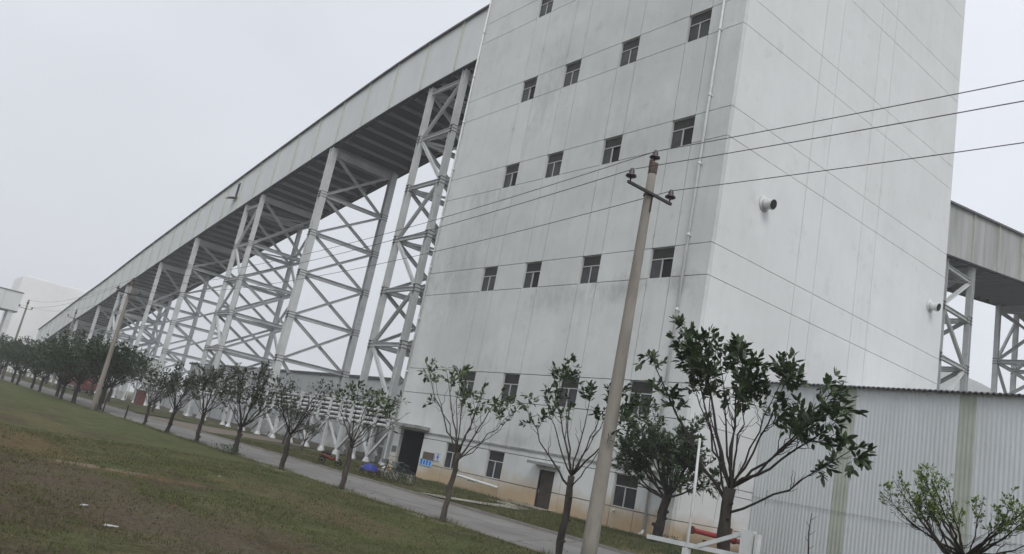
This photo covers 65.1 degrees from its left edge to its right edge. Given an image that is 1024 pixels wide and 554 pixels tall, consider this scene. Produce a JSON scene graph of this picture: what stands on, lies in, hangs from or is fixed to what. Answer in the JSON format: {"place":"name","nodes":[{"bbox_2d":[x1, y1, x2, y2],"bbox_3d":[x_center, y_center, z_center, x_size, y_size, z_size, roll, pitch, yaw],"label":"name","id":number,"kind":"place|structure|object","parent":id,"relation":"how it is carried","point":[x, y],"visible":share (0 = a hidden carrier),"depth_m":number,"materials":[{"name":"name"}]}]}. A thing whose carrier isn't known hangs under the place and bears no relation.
{"place":"outdoors","nodes":[
{"label":"outdoors","id":0,"kind":"place"},
{"bbox_2d":[0,275,87,375],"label":"building","id":1,"kind":"structure","parent":0,"point":[46,295],"depth_m":695.95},
{"bbox_2d":[135,413,314,448],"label":"driveway","id":2,"kind":"structure","parent":0,"point":[189,425],"depth_m":75.23,"materials":[{"name":"concrete"}]},
{"bbox_2d":[0,375,621,553],"bbox_3d":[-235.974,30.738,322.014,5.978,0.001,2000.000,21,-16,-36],"label":"road","id":3,"kind":"structure","parent":0,"point":[483,522],"depth_m":32.43,"materials":[{"name":"concrete"}]},
{"bbox_2d":[10,379,575,543],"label":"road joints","id":4,"kind":"object","parent":3,"relation":"on","point":[323,474],"visible":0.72,"depth_m":37.16,"materials":[{"name":"concrete"}]},
{"bbox_2d":[0,367,633,553],"bbox_3d":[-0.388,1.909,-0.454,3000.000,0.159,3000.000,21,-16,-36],"label":"ground","id":5,"kind":"structure","parent":0,"point":[22,406],"depth_m":18.20,"materials":[{"name":"green plant"}]},
{"bbox_2d":[0,287,23,338],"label":"gallery","id":6,"kind":"object","parent":5,"relation":"on","point":[10,300],"visible":0.9,"depth_m":281.52,"materials":[{"name":"metal"}]},
{"bbox_2d":[0,332,25,363],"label":"leafy tree","id":7,"kind":"object","parent":5,"relation":"on","point":[2,337],"visible":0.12,"depth_m":119.89,"materials":[{"name":"green plant"}]},
{"bbox_2d":[0,342,26,373],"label":"leafy tree","id":8,"kind":"object","parent":5,"relation":"on","point":[3,365],"visible":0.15,"depth_m":111.44,"materials":[{"name":"green plant"}]},
{"bbox_2d":[0,300,32,378],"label":"power pole","id":9,"kind":"object","parent":5,"relation":"on","point":[5,368],"visible":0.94,"depth_m":113.92,"materials":[{"name":"concrete"}]},
{"bbox_2d":[0,344,39,384],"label":"leafy tree","id":10,"kind":"object","parent":5,"relation":"on","point":[14,360],"visible":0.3,"depth_m":96.38,"materials":[{"name":"green plant"}]},
{"bbox_2d":[0,334,42,382],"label":"leafy tree","id":11,"kind":"object","parent":5,"relation":"on","point":[29,342],"visible":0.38,"depth_m":102.92,"materials":[{"name":"green plant"}]},
{"bbox_2d":[10,339,57,388],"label":"leafy tree","id":12,"kind":"object","parent":5,"relation":"on","point":[25,352],"visible":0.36,"depth_m":90.36,"materials":[{"name":"green plant"}]},
{"bbox_2d":[23,351,63,391],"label":"leafy tree","id":13,"kind":"object","parent":5,"relation":"on","point":[35,365],"visible":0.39,"depth_m":83.73,"materials":[{"name":"green plant"}]},
{"bbox_2d":[30,337,86,396],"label":"leafy tree","id":14,"kind":"object","parent":5,"relation":"on","point":[59,381],"visible":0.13,"depth_m":78.26,"materials":[{"name":"green plant"}]},
{"bbox_2d":[36,350,88,398],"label":"leafy tree","id":15,"kind":"object","parent":5,"relation":"on","point":[65,382],"visible":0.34,"depth_m":74.21,"materials":[{"name":"green plant"}]},
{"bbox_2d":[50,310,80,387],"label":"power pole","id":16,"kind":"object","parent":5,"relation":"on","point":[54,379],"visible":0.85,"depth_m":120.48,"materials":[{"name":"concrete"}]},
{"bbox_2d":[41,328,131,402],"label":"leafy tree","id":17,"kind":"object","parent":5,"relation":"on","point":[64,344],"visible":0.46,"depth_m":69.20,"materials":[{"name":"green plant"}]},
{"bbox_2d":[87,368,110,395],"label":"leafy tree","id":18,"kind":"object","parent":5,"relation":"on","point":[91,388],"visible":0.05,"depth_m":114.74,"materials":[{"name":"green plant"}]},
{"bbox_2d":[68,336,152,409],"bbox_3d":[-32.805,7.796,65.352,6.836,6.477,7.371,21,-16,-36],"label":"leafy tree","id":19,"kind":"object","parent":5,"relation":"on","point":[96,351],"visible":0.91,"depth_m":64.87,"materials":[{"name":"green plant"}]},
{"bbox_2d":[90,278,140,410],"bbox_3d":[-30.897,5.188,61.907,1.892,10.830,0.515,21,-16,-36],"label":"power pole","id":20,"kind":"object","parent":5,"relation":"on","point":[102,377],"visible":0.98,"depth_m":61.81,"materials":[{"name":"concrete"}]},
{"bbox_2d":[101,352,153,401],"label":"leafy tree","id":21,"kind":"object","parent":5,"relation":"on","point":[111,390],"visible":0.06,"depth_m":101.86,"materials":[{"name":"green plant"}]},
{"bbox_2d":[118,357,166,399],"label":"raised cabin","id":22,"kind":"object","parent":5,"relation":"on","point":[155,361],"visible":0.16,"depth_m":155.62,"materials":[{"name":"white metal"}]},
{"bbox_2d":[135,362,183,424],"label":"young tree","id":23,"kind":"object","parent":5,"relation":"on","point":[154,378],"visible":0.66,"depth_m":52.25,"materials":[{"name":"green plant"}]},
{"bbox_2d":[156,362,219,432],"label":"young tree","id":24,"kind":"object","parent":5,"relation":"on","point":[175,380],"visible":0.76,"depth_m":47.75,"materials":[{"name":"green plant"}]},
{"bbox_2d":[2,369,377,463],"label":"yard","id":25,"kind":"structure","parent":5,"relation":"on","point":[358,454],"depth_m":109.81,"materials":[{"name":"green plant"}]},
{"bbox_2d":[52,319,112,380],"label":"steel trestle","id":26,"kind":"object","parent":25,"relation":"on","point":[80,326],"visible":0.09,"depth_m":208.80,"materials":[{"name":"grey metal"}]},
{"bbox_2d":[71,305,139,395],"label":"steel trestle","id":27,"kind":"object","parent":25,"relation":"on","point":[102,309],"visible":0.35,"depth_m":191.88,"materials":[{"name":"grey metal"}]},
{"bbox_2d":[94,285,172,399],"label":"steel trestle","id":28,"kind":"object","parent":25,"relation":"on","point":[148,342],"visible":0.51,"depth_m":177.13,"materials":[{"name":"grey metal"}]},
{"bbox_2d":[116,262,209,408],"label":"steel trestle","id":29,"kind":"object","parent":25,"relation":"on","point":[150,302],"visible":0.62,"depth_m":157.69,"materials":[{"name":"grey metal"}]},
{"bbox_2d":[33,4,489,347],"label":"conveyor gallery","id":30,"kind":"object","parent":29,"relation":"on","point":[376,121],"visible":0.66,"depth_m":115.28,"materials":[{"name":"grey metal"}]},
{"bbox_2d":[144,238,249,416],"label":"steel trestle","id":31,"kind":"object","parent":25,"relation":"on","point":[203,244],"visible":0.45,"depth_m":142.00,"materials":[{"name":"grey metal"}]},
{"bbox_2d":[183,194,312,427],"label":"steel trestle","id":32,"kind":"object","parent":25,"relation":"on","point":[274,327],"visible":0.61,"depth_m":123.22,"materials":[{"name":"grey metal"}]},
{"bbox_2d":[250,147,397,447],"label":"steel trestle","id":33,"kind":"object","parent":25,"relation":"on","point":[280,359],"visible":0.98,"depth_m":104.79,"materials":[{"name":"grey metal"}]},
{"bbox_2d":[339,69,473,462],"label":"steel trestle","id":34,"kind":"object","parent":25,"relation":"on","point":[434,196],"visible":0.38,"depth_m":82.64,"materials":[{"name":"grey metal"}]},
{"bbox_2d":[937,257,975,390],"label":"steel trestle","id":35,"kind":"object","parent":25,"relation":"on","point":[960,371],"visible":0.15,"depth_m":79.59,"materials":[{"name":"grey metal"}]},
{"bbox_2d":[991,305,1023,393],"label":"steel trestle","id":36,"kind":"object","parent":25,"relation":"on","point":[1017,311],"visible":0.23,"depth_m":105.20,"materials":[{"name":"grey metal"}]},
{"bbox_2d":[7,363,397,464],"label":"pipe rack","id":37,"kind":"object","parent":5,"relation":"on","point":[370,448],"visible":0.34,"depth_m":78.38,"materials":[{"name":"grey metal"}]},
{"bbox_2d":[182,362,245,442],"bbox_3d":[-16.373,6.741,43.543,4.388,4.919,3.130,5,-15,27],"label":"young tree","id":38,"kind":"object","parent":5,"relation":"on","point":[204,379],"visible":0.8,"depth_m":43.53,"materials":[{"name":"green plant"}]},
{"bbox_2d":[201,440,240,454],"bbox_3d":[-13.817,8.115,38.254,2.085,0.482,1.776,21,-16,-36],"label":"weed clump","id":39,"kind":"object","parent":5,"relation":"on","point":[231,446],"visible":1,"depth_m":38.39,"materials":[{"name":"green plant"}]},
{"bbox_2d":[154,392,347,442],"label":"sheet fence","id":40,"kind":"object","parent":5,"relation":"on","point":[216,413],"visible":0.16,"depth_m":143.39,"materials":[{"name":"metal"}]},
{"bbox_2d":[210,360,302,453],"bbox_3d":[-12.851,6.437,39.496,4.807,5.018,3.117,0,-17,40],"label":"young tree","id":41,"kind":"object","parent":5,"relation":"on","point":[259,388],"visible":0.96,"depth_m":39.17,"materials":[{"name":"green plant"}]},
{"bbox_2d":[272,398,308,444],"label":"young tree","id":42,"kind":"object","parent":5,"relation":"on","point":[293,408],"visible":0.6,"depth_m":73.30,"materials":[{"name":"green plant"}]},
{"bbox_2d":[183,362,404,452],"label":"warehouse","id":43,"kind":"structure","parent":5,"relation":"on","point":[307,378],"depth_m":128.47,"materials":[{"name":"grey metal"}]},
{"bbox_2d":[295,419,320,449],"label":"young tree","id":44,"kind":"object","parent":5,"relation":"on","point":[311,429],"visible":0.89,"depth_m":63.10,"materials":[{"name":"green plant"}]},
{"bbox_2d":[270,370,353,469],"bbox_3d":[-9.098,6.413,34.904,3.678,4.407,3.136,10,-13,8],"label":"young tree","id":45,"kind":"object","parent":5,"relation":"on","point":[286,449],"visible":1,"depth_m":34.75,"materials":[{"name":"green plant"}]},
{"bbox_2d":[0,374,632,553],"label":"kerb","id":46,"kind":"structure","parent":5,"relation":"on","point":[515,521],"depth_m":35.84,"materials":[{"name":"concrete"}]},
{"bbox_2d":[1,371,716,553],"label":"grass verge","id":47,"kind":"object","parent":5,"relation":"on","point":[119,403],"depth_m":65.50,"materials":[{"name":"green plant"}]},
{"bbox_2d":[61,372,97,394],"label":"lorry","id":48,"kind":"object","parent":47,"relation":"on","point":[86,386],"visible":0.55,"depth_m":130.29,"materials":[{"name":"red paint"}]},
{"bbox_2d":[133,389,146,405],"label":"rusty cabinet","id":49,"kind":"object","parent":47,"relation":"on","point":[139,398],"visible":0.93,"depth_m":125.53,"materials":[{"name":"red metal"}]},
{"bbox_2d":[143,376,173,411],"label":"young tree","id":50,"kind":"object","parent":47,"relation":"on","point":[152,410],"visible":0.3,"depth_m":92.89,"materials":[{"name":"green plant"}]},
{"bbox_2d":[318,451,341,466],"bbox_3d":[-10.389,10.361,45.982,1.495,0.844,0.553,8,-6,15],"label":"motor scooter","id":51,"kind":"object","parent":47,"relation":"on","point":[325,454],"visible":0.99,"depth_m":45.95,"materials":[{"name":"red metal"}]},
{"bbox_2d":[359,463,380,477],"bbox_3d":[-7.465,10.325,42.857,1.437,0.646,0.694,0,-17,40],"label":"cargo tricycle","id":52,"kind":"object","parent":47,"relation":"on","point":[368,467],"visible":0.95,"depth_m":42.77,"materials":[{"name":"blue paint"}]},
{"bbox_2d":[379,458,400,480],"bbox_3d":[-6.390,10.165,42.322,1.760,1.060,0.583,-1,-18,42],"label":"bicycle","id":53,"kind":"object","parent":47,"relation":"on","point":[385,460],"visible":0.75,"depth_m":42.60,"materials":[{"name":"grey metal"}]},
{"bbox_2d":[383,460,413,484],"bbox_3d":[-5.794,10.036,41.269,1.760,1.060,0.583,7,-14,18],"label":"bicycle","id":54,"kind":"object","parent":47,"relation":"on","point":[404,465],"visible":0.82,"depth_m":41.25,"materials":[{"name":"black metal"}]},
{"bbox_2d":[388,461,415,485],"bbox_3d":[-5.475,9.859,40.256,1.760,1.060,0.583,3,-16,32],"label":"bicycle","id":55,"kind":"object","parent":47,"relation":"on","point":[396,463],"visible":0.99,"depth_m":40.31,"materials":[{"name":"black metal"}]},
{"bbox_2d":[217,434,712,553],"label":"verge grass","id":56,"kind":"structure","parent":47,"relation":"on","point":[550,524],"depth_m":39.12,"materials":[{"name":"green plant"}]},
{"bbox_2d":[650,533,680,545],"bbox_3d":[7.062,12.034,36.788,1.529,0.520,1.624,8,-14,13],"label":"weed clump","id":57,"kind":"object","parent":47,"relation":"on","point":[667,536],"visible":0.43,"depth_m":36.92,"materials":[{"name":"green plant"}]},
{"bbox_2d":[612,396,723,543],"bbox_3d":[6.576,8.846,36.176,4.433,6.532,5.831,13,-13,-6],"label":"round tree","id":58,"kind":"object","parent":47,"relation":"on","point":[667,451],"visible":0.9,"depth_m":35.49,"materials":[{"name":"green plant"}]},
{"bbox_2d":[650,540,691,553],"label":"weed clump","id":59,"kind":"object","parent":47,"relation":"on","point":[667,549],"visible":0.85,"depth_m":29.41,"materials":[{"name":"green plant"}]},
{"bbox_2d":[690,526,739,544],"bbox_3d":[10.347,12.930,39.418,5.006,1.250,0.380,21,-16,-36],"label":"fire main pipe","id":60,"kind":"object","parent":47,"relation":"on","point":[734,541],"visible":0.48,"depth_m":38.59,"materials":[{"name":"red metal"}]},
{"bbox_2d":[805,513,816,553],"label":"bare sapling","id":61,"kind":"object","parent":47,"relation":"on","point":[809,534],"visible":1,"depth_m":31.33,"materials":[{"name":"brown plant"}]},
{"bbox_2d":[322,379,410,488],"bbox_3d":[-5.646,6.063,30.059,3.181,4.216,3.815,21,-16,-36],"label":"young tree","id":62,"kind":"object","parent":5,"relation":"on","point":[388,407],"visible":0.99,"depth_m":30.06,"materials":[{"name":"green plant"}]},
{"bbox_2d":[363,426,389,456],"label":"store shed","id":63,"kind":"structure","parent":5,"relation":"on","point":[375,439],"depth_m":82.75,"materials":[{"name":"grey metal"}]},
{"bbox_2d":[417,357,521,521],"bbox_3d":[-1.757,5.170,25.459,1.695,5.349,5.780,19,-15,-28],"label":"young tree","id":64,"kind":"object","parent":5,"relation":"on","point":[458,454],"visible":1,"depth_m":25.06,"materials":[{"name":"green plant"}]},
{"bbox_2d":[516,353,643,553],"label":"young tree","id":65,"kind":"object","parent":5,"relation":"on","point":[570,483],"visible":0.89,"depth_m":21.47,"materials":[{"name":"green plant"}]},
{"bbox_2d":[580,150,675,553],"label":"power pole","id":66,"kind":"object","parent":5,"relation":"on","point":[591,536],"visible":0.99,"depth_m":20.46,"materials":[{"name":"concrete"}]},
{"bbox_2d":[20,100,1023,307],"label":"overhead wire","id":67,"kind":"object","parent":66,"relation":"attached to","point":[638,168],"visible":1,"depth_m":19.73,"materials":[{"name":"grey metal"}]},
{"bbox_2d":[31,80,1023,301],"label":"overhead wire","id":68,"kind":"object","parent":66,"relation":"attached to","point":[652,152],"visible":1,"depth_m":20.85,"materials":[{"name":"grey metal"}]},
{"bbox_2d":[32,142,1023,310],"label":"overhead wire","id":69,"kind":"object","parent":66,"relation":"attached to","point":[643,198],"visible":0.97,"depth_m":21.30,"materials":[{"name":"grey metal"}]},
{"bbox_2d":[382,0,965,552],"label":"tower building","id":70,"kind":"structure","parent":5,"relation":"on","point":[818,270],"depth_m":49.55,"materials":[{"name":"grey"}]},
{"bbox_2d":[419,458,431,466],"bbox_3d":[-5.910,12.701,54.882,0.040,0.440,1.540,21,-16,-36],"label":"safety notice","id":71,"kind":"object","parent":70,"relation":"attached to","point":[425,462],"visible":1,"depth_m":54.85,"materials":[{"name":"blue"}]},
{"bbox_2d":[422,451,434,460],"bbox_3d":[-5.727,12.240,54.878,0.037,0.490,1.378,21,-16,-36],"label":"wall plaque","id":72,"kind":"object","parent":70,"relation":"attached to","point":[428,455],"depth_m":54.84,"materials":[{"name":"brown"}]},
{"bbox_2d":[433,453,440,461],"bbox_3d":[-5.052,12.140,54.047,0.040,0.515,0.728,21,-16,-36],"label":"safety notice","id":73,"kind":"object","parent":70,"relation":"attached to","point":[437,456],"visible":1,"depth_m":54.01,"materials":[{"name":"white paint"}]},
{"bbox_2d":[443,442,459,468],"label":"window","id":74,"kind":"structure","parent":70,"relation":"in","point":[450,453],"depth_m":53.24,"materials":[{"name":"grey"}]},
{"bbox_2d":[458,371,475,397],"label":"window","id":75,"kind":"structure","parent":70,"relation":"in","point":[471,378],"depth_m":54.07,"materials":[{"name":"grey glass"}]},
{"bbox_2d":[456,474,497,488],"bbox_3d":[-2.251,12.922,49.606,0.567,0.903,4.483,22,-17,-38],"label":"wall pipe","id":76,"kind":"object","parent":70,"relation":"attached to","point":[477,481],"depth_m":49.30,"materials":[{"name":"white paint"}]},
{"bbox_2d":[480,267,497,291],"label":"window","id":77,"kind":"structure","parent":70,"relation":"in","point":[489,278],"depth_m":55.84,"materials":[{"name":"grey glass"}]},
{"bbox_2d":[485,450,504,479],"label":"window","id":78,"kind":"structure","parent":70,"relation":"in","point":[495,460],"depth_m":49.42,"materials":[{"name":"grey glass"}]},
{"bbox_2d":[500,373,519,402],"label":"window","id":79,"kind":"structure","parent":70,"relation":"in","point":[511,381],"depth_m":50.55,"materials":[{"name":"grey glass"}]},
{"bbox_2d":[502,163,519,187],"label":"window","id":80,"kind":"structure","parent":70,"relation":"in","point":[510,170],"depth_m":57.64,"materials":[{"name":"grey glass"}]},
{"bbox_2d":[520,77,537,102],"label":"window","id":81,"kind":"structure","parent":70,"relation":"in","point":[529,84],"depth_m":59.18,"materials":[{"name":"grey glass"}]},
{"bbox_2d":[523,262,541,287],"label":"window","id":82,"kind":"structure","parent":70,"relation":"in","point":[531,268],"depth_m":52.21,"materials":[{"name":"grey glass"}]},
{"bbox_2d":[534,469,554,508],"bbox_3d":[1.873,12.072,45.296,0.110,2.227,1.294,21,-16,-36],"label":"side door","id":83,"kind":"structure","parent":70,"relation":"in","point":[546,478],"depth_m":45.36,"materials":[{"name":"brown metal"}]},
{"bbox_2d":[538,0,553,17],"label":"window","id":84,"kind":"structure","parent":70,"relation":"in","point":[546,5],"depth_m":60.81,"materials":[{"name":"grey glass"}]},
{"bbox_2d":[545,151,563,177],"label":"window","id":85,"kind":"structure","parent":70,"relation":"in","point":[554,160],"depth_m":53.96,"materials":[{"name":"grey glass"}]},
{"bbox_2d":[558,377,579,408],"bbox_3d":[3.296,6.656,46.241,0.085,1.782,1.581,21,-16,-36],"label":"window","id":86,"kind":"structure","parent":70,"relation":"in","point":[573,391],"depth_m":46.22,"materials":[{"name":"grey glass"}]},
{"bbox_2d":[562,60,581,87],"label":"window","id":87,"kind":"structure","parent":70,"relation":"in","point":[572,70],"depth_m":55.52,"materials":[{"name":"grey glass"}]},
{"bbox_2d":[579,255,600,283],"bbox_3d":[4.736,-0.424,47.927,0.085,1.744,1.581,21,-16,-36],"label":"window","id":88,"kind":"structure","parent":70,"relation":"in","point":[591,264],"depth_m":47.98,"materials":[{"name":"grey glass"}]},
{"bbox_2d":[601,136,622,164],"bbox_3d":[6.252,-7.816,49.696,0.115,1.744,1.581,21,-16,-36],"label":"window","id":89,"kind":"structure","parent":70,"relation":"in","point":[611,144],"depth_m":49.76,"materials":[{"name":"grey glass"}]},
{"bbox_2d":[612,473,638,509],"bbox_3d":[5.815,10.915,40.824,0.085,1.644,1.619,21,-16,-36],"label":"window","id":90,"kind":"structure","parent":70,"relation":"in","point":[624,496],"depth_m":40.92,"materials":[{"name":"grey glass"}]},
{"bbox_2d":[619,37,639,66],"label":"window","id":91,"kind":"structure","parent":70,"relation":"in","point":[629,50],"depth_m":51.31,"materials":[{"name":"grey glass"}]},
{"bbox_2d":[628,381,653,415],"bbox_3d":[6.748,6.328,41.916,0.085,1.782,1.619,21,-16,-36],"label":"window","id":92,"kind":"structure","parent":70,"relation":"in","point":[637,385],"depth_m":41.99,"materials":[{"name":"grey glass"}]},
{"bbox_2d":[649,247,674,278],"bbox_3d":[8.200,-0.747,43.610,0.115,1.744,1.619,21,-16,-36],"label":"window","id":93,"kind":"structure","parent":70,"relation":"in","point":[660,256],"depth_m":43.64,"materials":[{"name":"grey glass"}]},
{"bbox_2d":[670,116,694,147],"bbox_3d":[9.704,-8.143,45.371,0.115,1.744,1.619,21,-16,-36],"label":"window","id":94,"kind":"structure","parent":70,"relation":"in","point":[680,126],"depth_m":45.42,"materials":[{"name":"grey glass"}]},
{"bbox_2d":[687,9,711,42],"bbox_3d":[11.017,-14.655,46.911,0.085,1.806,1.619,21,-16,-36],"label":"window","id":95,"kind":"structure","parent":70,"relation":"in","point":[699,23],"depth_m":46.97,"materials":[{"name":"grey glass"}]},
{"bbox_2d":[947,200,1023,305],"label":"conveyor gallery","id":96,"kind":"object","parent":70,"relation":"attached to","point":[990,250],"visible":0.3,"depth_m":84.75,"materials":[{"name":"grey metal"}]},
{"bbox_2d":[647,438,761,553],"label":"steel barrier","id":97,"kind":"object","parent":5,"relation":"on","point":[750,542],"visible":1,"depth_m":16.06,"materials":[{"name":"white metal"}]},
{"bbox_2d":[632,313,877,550],"bbox_3d":[4.775,3.971,17.578,2.173,6.604,6.340,21,-16,-36],"label":"young tree","id":98,"kind":"object","parent":5,"relation":"on","point":[744,377],"visible":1,"depth_m":17.37,"materials":[{"name":"green plant"}]},
{"bbox_2d":[749,381,1023,553],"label":"corrugated shed","id":99,"kind":"structure","parent":5,"relation":"on","point":[971,442],"depth_m":36.94,"materials":[{"name":"grey metal"}]},
{"bbox_2d":[878,462,1023,553],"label":"young tree","id":100,"kind":"object","parent":5,"relation":"on","point":[957,547],"visible":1,"depth_m":13.58,"materials":[{"name":"green plant"}]},
{"bbox_2d":[362,465,554,511],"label":"path","id":101,"kind":"structure","parent":0,"point":[508,504],"depth_m":40.16,"materials":[{"name":"concrete"}]},
{"bbox_2d":[0,0,1023,394],"label":"sky","id":102,"kind":"structure","parent":0,"point":[120,120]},
{"bbox_2d":[940,372,990,391],"bbox_3d":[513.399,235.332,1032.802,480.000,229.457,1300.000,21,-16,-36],"label":"hill","id":103,"kind":"structure","parent":0,"point":[973,385],"depth_m":983.23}
]}

